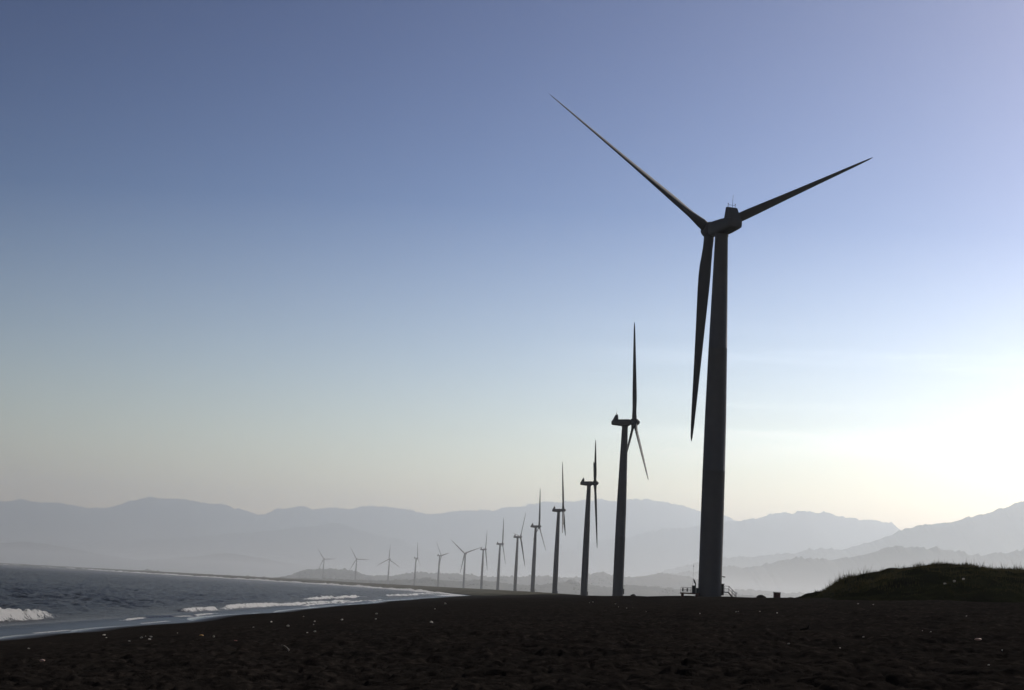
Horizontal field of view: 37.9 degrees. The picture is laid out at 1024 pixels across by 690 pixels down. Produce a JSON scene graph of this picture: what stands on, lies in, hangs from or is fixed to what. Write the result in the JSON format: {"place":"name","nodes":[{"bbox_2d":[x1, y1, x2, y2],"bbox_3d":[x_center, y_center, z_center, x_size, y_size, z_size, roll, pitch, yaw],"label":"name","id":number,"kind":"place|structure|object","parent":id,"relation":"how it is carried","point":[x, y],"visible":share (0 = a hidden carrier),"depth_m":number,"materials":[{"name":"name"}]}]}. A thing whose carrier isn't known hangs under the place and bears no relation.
{"place":"outdoors","nodes":[
{"label":"outdoors","id":0,"kind":"place"},
{"bbox_2d":[0,541,365,577],"bbox_3d":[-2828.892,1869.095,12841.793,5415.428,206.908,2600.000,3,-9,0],"label":"bay hills","id":1,"kind":"structure","parent":0,"point":[29,553],"depth_m":12256.98,"materials":[{"name":"grey stone"}]},
{"bbox_2d":[0,564,464,636],"bbox_3d":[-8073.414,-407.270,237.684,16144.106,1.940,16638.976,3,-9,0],"label":"sea","id":2,"kind":"structure","parent":0,"point":[40,600],"depth_m":311.25,"materials":[{"name":"blue liquid"}]},
{"bbox_2d":[3,564,449,593],"bbox_3d":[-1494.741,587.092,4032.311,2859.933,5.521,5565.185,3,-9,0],"label":"surf","id":3,"kind":"structure","parent":2,"relation":"on","point":[417,590],"depth_m":2456.69,"materials":[{"name":"liquid"}]},
{"bbox_2d":[39,523,501,576],"bbox_3d":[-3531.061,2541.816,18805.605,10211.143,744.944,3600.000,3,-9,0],"label":"mountain shoulder","id":4,"kind":"object","parent":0,"point":[333,543],"visible":0.4,"depth_m":18294.26},
{"bbox_2d":[0,496,736,573],"bbox_3d":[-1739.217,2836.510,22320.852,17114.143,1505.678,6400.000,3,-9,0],"label":"mountain range","id":5,"kind":"structure","parent":0,"point":[151,517],"depth_m":21573.43,"materials":[{"name":"grey stone"}]},
{"bbox_2d":[13,565,772,597],"bbox_3d":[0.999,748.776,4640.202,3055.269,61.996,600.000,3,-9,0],"label":"scrub hills","id":6,"kind":"structure","parent":0,"point":[592,590],"depth_m":4546.06,"materials":[{"name":"grey plant"}]},
{"bbox_2d":[342,578,751,596],"bbox_3d":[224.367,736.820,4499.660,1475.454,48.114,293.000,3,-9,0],"label":"distant scrub wood","id":7,"kind":"object","parent":6,"relation":"on","point":[435,582],"visible":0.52,"depth_m":4543.19,"materials":[{"name":"grey plant"}]},
{"bbox_2d":[140,568,808,597],"bbox_3d":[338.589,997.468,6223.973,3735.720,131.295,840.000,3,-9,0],"label":"coastal hills","id":8,"kind":"structure","parent":0,"point":[655,579],"depth_m":6135.38,"materials":[{"name":"grey plant"}]},
{"bbox_2d":[282,568,799,597],"bbox_3d":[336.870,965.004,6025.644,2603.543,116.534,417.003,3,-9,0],"label":"distant woodland","id":9,"kind":"object","parent":8,"relation":"on","point":[301,574],"visible":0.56,"depth_m":6099.42,"materials":[{"name":"grey plant"}]},
{"bbox_2d":[0,563,1023,689],"bbox_3d":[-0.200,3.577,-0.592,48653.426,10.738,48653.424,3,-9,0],"label":"ground","id":10,"kind":"structure","parent":0,"point":[481,639],"depth_m":48.94,"materials":[{"name":"brown sand"}]},
{"bbox_2d":[318,549,326,577],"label":"wind turbine","id":11,"kind":"object","parent":10,"relation":"on","point":[323,565],"visible":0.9,"depth_m":4867.45,"materials":[{"name":"paint"}]},
{"bbox_2d":[350,547,369,581],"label":"wind turbine","id":12,"kind":"object","parent":10,"relation":"on","point":[356,565],"visible":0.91,"depth_m":4484.67,"materials":[{"name":"paint"}]},
{"bbox_2d":[378,551,398,583],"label":"wind turbine","id":13,"kind":"object","parent":10,"relation":"on","point":[388,568],"visible":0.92,"depth_m":4167.03,"materials":[{"name":"paint"}]},
{"bbox_2d":[413,542,419,584],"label":"wind turbine","id":14,"kind":"object","parent":10,"relation":"on","point":[415,565],"visible":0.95,"depth_m":3769.30,"materials":[{"name":"paint"}]},
{"bbox_2d":[437,544,447,586],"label":"wind turbine","id":15,"kind":"object","parent":10,"relation":"on","point":[439,567],"visible":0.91,"depth_m":3322.84,"materials":[{"name":"paint"}]},
{"bbox_2d":[453,542,480,587],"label":"wind turbine","id":16,"kind":"object","parent":10,"relation":"on","point":[464,560],"visible":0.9,"depth_m":2997.66,"materials":[{"name":"paint"}]},
{"bbox_2d":[480,536,486,588],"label":"wind turbine","id":17,"kind":"object","parent":10,"relation":"on","point":[481,579],"visible":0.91,"depth_m":2611.01,"materials":[{"name":"paint"}]},
{"bbox_2d":[496,519,505,589],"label":"wind turbine","id":18,"kind":"object","parent":10,"relation":"on","point":[498,568],"visible":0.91,"depth_m":2254.20,"materials":[{"name":"paint"}]},
{"bbox_2d":[512,514,525,590],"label":"wind turbine","id":19,"kind":"object","parent":10,"relation":"on","point":[516,567],"visible":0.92,"depth_m":1928.80,"materials":[{"name":"paint"}]},
{"bbox_2d":[530,498,545,591],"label":"wind turbine","id":20,"kind":"object","parent":10,"relation":"on","point":[538,526],"visible":0.92,"depth_m":1583.01,"materials":[{"name":"paint"}]},
{"bbox_2d":[552,462,565,593],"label":"wind turbine","id":21,"kind":"object","parent":10,"relation":"on","point":[555,566],"visible":0.99,"depth_m":1253.52,"materials":[{"name":"paint"}]},
{"bbox_2d":[580,440,598,595],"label":"wind turbine","id":22,"kind":"object","parent":10,"relation":"on","point":[585,559],"visible":0.94,"depth_m":932.04,"materials":[{"name":"paint"}]},
{"bbox_2d":[611,322,647,595],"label":"wind turbine","id":23,"kind":"object","parent":10,"relation":"on","point":[619,550],"visible":0.96,"depth_m":603.87,"materials":[{"name":"paint"}]},
{"bbox_2d":[680,587,699,596],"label":"railed platform","id":24,"kind":"structure","parent":10,"relation":"on","point":[683,593],"depth_m":270.86,"materials":[{"name":"paint"}]},
{"bbox_2d":[692,565,695,592],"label":"control cabinet","id":25,"kind":"object","parent":24,"relation":"on","point":[693,588],"visible":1,"depth_m":271.71,"materials":[{"name":"metal"}]},
{"bbox_2d":[551,95,872,596],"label":"wind turbine","id":26,"kind":"object","parent":10,"relation":"on","point":[710,584],"visible":0.92,"depth_m":279.01,"materials":[{"name":"paint"}]},
{"bbox_2d":[724,586,736,596],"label":"metal staircase","id":27,"kind":"structure","parent":10,"relation":"on","point":[732,591],"depth_m":272.51,"materials":[{"name":"grey metal"}]},
{"bbox_2d":[773,592,780,597],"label":"marker block","id":28,"kind":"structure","parent":10,"relation":"on","point":[776,594],"depth_m":272.11,"materials":[{"name":"grey paint"}]},
{"bbox_2d":[0,0,1023,529],"label":"sky","id":29,"kind":"structure","parent":0,"point":[258,257],"materials":[{"name":"blue"}]},
{"bbox_2d":[500,511,901,577],"bbox_3d":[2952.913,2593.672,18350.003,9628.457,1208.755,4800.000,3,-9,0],"label":"mountain ridge","id":30,"kind":"structure","parent":0,"point":[653,552],"depth_m":17846.37,"materials":[{"name":"grey stone"}]},
{"bbox_2d":[652,501,1023,574],"bbox_3d":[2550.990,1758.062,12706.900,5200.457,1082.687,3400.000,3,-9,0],"label":"mountain spur","id":31,"kind":"structure","parent":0,"point":[998,530],"depth_m":12523.57,"materials":[{"name":"grey stone"}]},
{"bbox_2d":[664,545,1023,593],"bbox_3d":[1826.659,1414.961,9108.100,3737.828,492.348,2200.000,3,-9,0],"label":"forested hills","id":32,"kind":"structure","parent":0,"point":[796,574],"depth_m":8930.93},
{"bbox_2d":[773,558,1023,602],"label":"grassy dune","id":33,"kind":"structure","parent":0,"point":[979,593],"depth_m":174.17,"materials":[{"name":"black plant"}]}
]}

